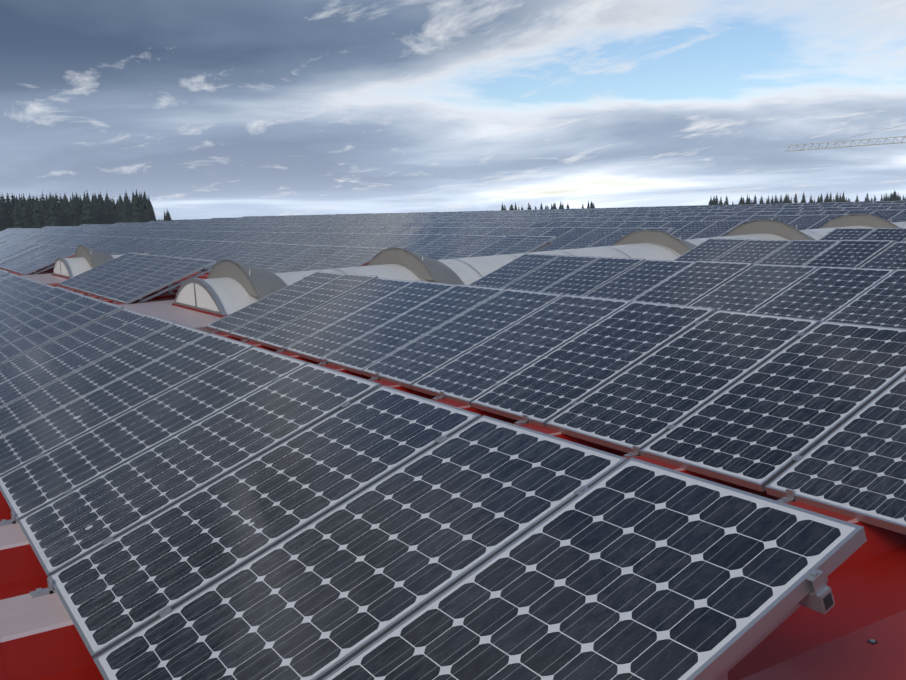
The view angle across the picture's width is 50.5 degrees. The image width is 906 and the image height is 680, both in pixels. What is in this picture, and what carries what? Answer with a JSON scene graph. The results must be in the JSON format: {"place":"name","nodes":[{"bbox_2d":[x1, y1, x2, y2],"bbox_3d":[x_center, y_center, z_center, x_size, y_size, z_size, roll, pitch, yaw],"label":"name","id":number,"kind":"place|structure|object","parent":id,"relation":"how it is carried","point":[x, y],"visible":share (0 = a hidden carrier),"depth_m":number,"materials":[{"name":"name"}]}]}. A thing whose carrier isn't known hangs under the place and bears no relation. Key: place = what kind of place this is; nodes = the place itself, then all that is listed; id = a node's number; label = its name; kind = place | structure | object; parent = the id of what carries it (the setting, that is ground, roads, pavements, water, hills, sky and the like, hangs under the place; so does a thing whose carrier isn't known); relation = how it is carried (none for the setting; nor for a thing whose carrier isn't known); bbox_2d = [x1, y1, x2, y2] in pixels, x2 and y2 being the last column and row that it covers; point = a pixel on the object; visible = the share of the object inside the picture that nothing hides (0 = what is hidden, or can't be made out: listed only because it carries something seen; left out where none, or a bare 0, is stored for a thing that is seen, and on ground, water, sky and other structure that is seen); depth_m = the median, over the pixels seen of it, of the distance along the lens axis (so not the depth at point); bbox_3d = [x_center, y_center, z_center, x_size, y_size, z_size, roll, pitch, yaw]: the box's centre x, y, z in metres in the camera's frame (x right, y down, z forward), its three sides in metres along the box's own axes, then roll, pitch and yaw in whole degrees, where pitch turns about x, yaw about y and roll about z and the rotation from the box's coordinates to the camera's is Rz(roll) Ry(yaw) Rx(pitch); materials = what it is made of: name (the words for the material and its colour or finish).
{"place":"outdoors","nodes":[
{"label":"outdoors","id":0,"kind":"place"},
{"bbox_2d":[0,0,905,219],"label":"sky","id":1,"kind":"structure","parent":0,"point":[207,109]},
{"bbox_2d":[157,201,863,220],"bbox_3d":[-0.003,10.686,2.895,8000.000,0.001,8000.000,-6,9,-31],"label":"ground","id":2,"kind":"structure","parent":0,"point":[655,206],"depth_m":4602.23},
{"bbox_2d":[1,193,5,210],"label":"conifer","id":3,"kind":"object","parent":2,"relation":"on","point":[3,201],"visible":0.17,"depth_m":440.24,"materials":[{"name":"green plant"}]},
{"bbox_2d":[0,199,12,229],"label":"conifer","id":4,"kind":"object","parent":2,"relation":"on","point":[3,219],"visible":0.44,"depth_m":432.09,"materials":[{"name":"green plant"}]},
{"bbox_2d":[4,195,13,226],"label":"conifer","id":5,"kind":"object","parent":2,"relation":"on","point":[8,211],"visible":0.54,"depth_m":435.49,"materials":[{"name":"green plant"}]},
{"bbox_2d":[10,194,15,208],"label":"conifer","id":6,"kind":"object","parent":2,"relation":"on","point":[12,200],"visible":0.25,"depth_m":445.40,"materials":[{"name":"green plant"}]},
{"bbox_2d":[12,202,25,227],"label":"conifer","id":7,"kind":"object","parent":2,"relation":"on","point":[17,215],"visible":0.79,"depth_m":424.48,"materials":[{"name":"green plant"}]},
{"bbox_2d":[19,194,23,212],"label":"conifer","id":8,"kind":"object","parent":2,"relation":"on","point":[21,204],"visible":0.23,"depth_m":461.67,"materials":[{"name":"green plant"}]},
{"bbox_2d":[21,203,31,227],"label":"conifer","id":9,"kind":"object","parent":2,"relation":"on","point":[26,218],"visible":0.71,"depth_m":434.26,"materials":[{"name":"green plant"}]},
{"bbox_2d":[30,200,44,227],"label":"conifer","id":10,"kind":"object","parent":2,"relation":"on","point":[37,220],"visible":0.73,"depth_m":431.74,"materials":[{"name":"green plant"}]},
{"bbox_2d":[40,191,48,225],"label":"conifer","id":11,"kind":"object","parent":2,"relation":"on","point":[43,207],"visible":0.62,"depth_m":433.43,"materials":[{"name":"green plant"}]},
{"bbox_2d":[44,199,50,225],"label":"conifer","id":12,"kind":"object","parent":2,"relation":"on","point":[46,211],"visible":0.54,"depth_m":433.75,"materials":[{"name":"green plant"}]},
{"bbox_2d":[47,196,61,225],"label":"conifer","id":13,"kind":"object","parent":2,"relation":"on","point":[53,210],"visible":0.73,"depth_m":434.41,"materials":[{"name":"green plant"}]},
{"bbox_2d":[48,195,62,225],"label":"conifer","id":14,"kind":"object","parent":2,"relation":"on","point":[50,200],"visible":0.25,"depth_m":435.52,"materials":[{"name":"green plant"}]},
{"bbox_2d":[54,195,65,225],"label":"conifer","id":15,"kind":"object","parent":2,"relation":"on","point":[61,217],"visible":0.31,"depth_m":447.48,"materials":[{"name":"green plant"}]},
{"bbox_2d":[61,198,68,225],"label":"conifer","id":16,"kind":"object","parent":2,"relation":"on","point":[66,208],"visible":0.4,"depth_m":449.02,"materials":[{"name":"green plant"}]},
{"bbox_2d":[61,194,68,212],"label":"conifer","id":17,"kind":"object","parent":2,"relation":"on","point":[63,206],"visible":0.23,"depth_m":452.76,"materials":[{"name":"green plant"}]},
{"bbox_2d":[63,197,73,225],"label":"conifer","id":18,"kind":"object","parent":2,"relation":"on","point":[68,215],"visible":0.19,"depth_m":445.46,"materials":[{"name":"green plant"}]},
{"bbox_2d":[68,192,81,225],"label":"conifer","id":19,"kind":"object","parent":2,"relation":"on","point":[73,209],"visible":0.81,"depth_m":442.44,"materials":[{"name":"green plant"}]},
{"bbox_2d":[77,199,84,223],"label":"conifer","id":20,"kind":"object","parent":2,"relation":"on","point":[80,208],"visible":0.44,"depth_m":446.04,"materials":[{"name":"green plant"}]},
{"bbox_2d":[78,193,98,224],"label":"conifer","id":21,"kind":"object","parent":2,"relation":"on","point":[87,218],"visible":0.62,"depth_m":441.77,"materials":[{"name":"green plant"}]},
{"bbox_2d":[91,199,99,222],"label":"conifer","id":22,"kind":"object","parent":2,"relation":"on","point":[94,213],"visible":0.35,"depth_m":443.30,"materials":[{"name":"green plant"}]},
{"bbox_2d":[93,195,97,210],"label":"conifer","id":23,"kind":"object","parent":2,"relation":"on","point":[95,203],"visible":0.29,"depth_m":452.52,"materials":[{"name":"green plant"}]},
{"bbox_2d":[96,200,106,223],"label":"conifer","id":24,"kind":"object","parent":2,"relation":"on","point":[100,215],"visible":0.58,"depth_m":449.00,"materials":[{"name":"green plant"}]},
{"bbox_2d":[97,193,105,215],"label":"conifer","id":25,"kind":"object","parent":2,"relation":"on","point":[101,200],"visible":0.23,"depth_m":456.84,"materials":[{"name":"green plant"}]},
{"bbox_2d":[103,192,117,223],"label":"conifer","id":26,"kind":"object","parent":2,"relation":"on","point":[109,217],"visible":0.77,"depth_m":454.88,"materials":[{"name":"green plant"}]},
{"bbox_2d":[111,200,118,222],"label":"conifer","id":27,"kind":"object","parent":2,"relation":"on","point":[114,209],"visible":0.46,"depth_m":478.52,"materials":[{"name":"green plant"}]},
{"bbox_2d":[115,199,122,222],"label":"conifer","id":28,"kind":"object","parent":2,"relation":"on","point":[120,210],"visible":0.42,"depth_m":472.07,"materials":[{"name":"green plant"}]},
{"bbox_2d":[119,193,133,222],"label":"conifer","id":29,"kind":"object","parent":2,"relation":"on","point":[130,209],"visible":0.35,"depth_m":455.84,"materials":[{"name":"green plant"}]},
{"bbox_2d":[121,194,133,222],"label":"conifer","id":30,"kind":"object","parent":2,"relation":"on","point":[126,216],"visible":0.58,"depth_m":443.63,"materials":[{"name":"green plant"}]},
{"bbox_2d":[131,189,146,222],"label":"conifer","id":31,"kind":"object","parent":2,"relation":"on","point":[137,216],"visible":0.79,"depth_m":442.03,"materials":[{"name":"green plant"}]},
{"bbox_2d":[141,192,154,221],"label":"conifer","id":32,"kind":"object","parent":2,"relation":"on","point":[144,205],"visible":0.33,"depth_m":460.90,"materials":[{"name":"green plant"}]},
{"bbox_2d":[145,197,153,221],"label":"conifer","id":33,"kind":"object","parent":2,"relation":"on","point":[149,212],"visible":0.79,"depth_m":451.53,"materials":[{"name":"green plant"}]},
{"bbox_2d":[164,210,170,220],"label":"conifer","id":34,"kind":"object","parent":2,"relation":"on","point":[167,217],"visible":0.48,"depth_m":455.61,"materials":[{"name":"green plant"}]},
{"bbox_2d":[801,193,805,202],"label":"conifer","id":35,"kind":"object","parent":2,"relation":"on","point":[803,200],"visible":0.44,"depth_m":529.35,"materials":[{"name":"green plant"}]},
{"bbox_2d":[786,125,905,150],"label":"tower crane","id":36,"kind":"object","parent":2,"relation":"on","point":[849,143],"visible":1,"depth_m":219.49,"materials":[{"name":"white paint"}]},
{"bbox_2d":[891,191,896,200],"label":"conifer","id":37,"kind":"object","parent":2,"relation":"on","point":[894,197],"visible":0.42,"depth_m":529.90,"materials":[{"name":"green plant"}]},
{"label":"hall walls","id":38,"kind":"object","parent":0,"visible":0},
{"bbox_2d":[19,252,228,332],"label":"skylight end kerbs","id":39,"kind":"structure","parent":38,"relation":"on","point":[196,303],"depth_m":13.46,"materials":[{"name":"white"}]},
{"bbox_2d":[64,222,905,314],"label":"skylight barrels","id":40,"kind":"object","parent":39,"relation":"on","point":[233,295],"visible":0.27,"depth_m":15.30,"materials":[{"name":"white plastic"}]},
{"bbox_2d":[74,214,900,299],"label":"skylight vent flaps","id":41,"kind":"object","parent":39,"relation":"on","point":[257,282],"visible":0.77,"depth_m":16.95,"materials":[{"name":"grey"}]},
{"bbox_2d":[0,255,905,679],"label":"roof","id":42,"kind":"structure","parent":38,"relation":"on","point":[40,637],"depth_m":3.37,"materials":[{"name":"red metal"}]},
{"bbox_2d":[0,231,888,679],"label":"pv mounting rails","id":43,"kind":"object","parent":42,"relation":"on","point":[820,597],"visible":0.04,"depth_m":3.61,"materials":[{"name":"silver metal"}]},
{"bbox_2d":[0,201,905,679],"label":"solar panels","id":44,"kind":"object","parent":42,"relation":"on","point":[296,521],"visible":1,"depth_m":4.54,"materials":[{"name":"black glass"}]},
{"bbox_2d":[154,299,877,644],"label":"roof fasteners","id":45,"kind":"object","parent":42,"relation":"on","point":[870,641],"visible":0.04,"depth_m":2.93,"materials":[{"name":"silver metal"}]}
]}

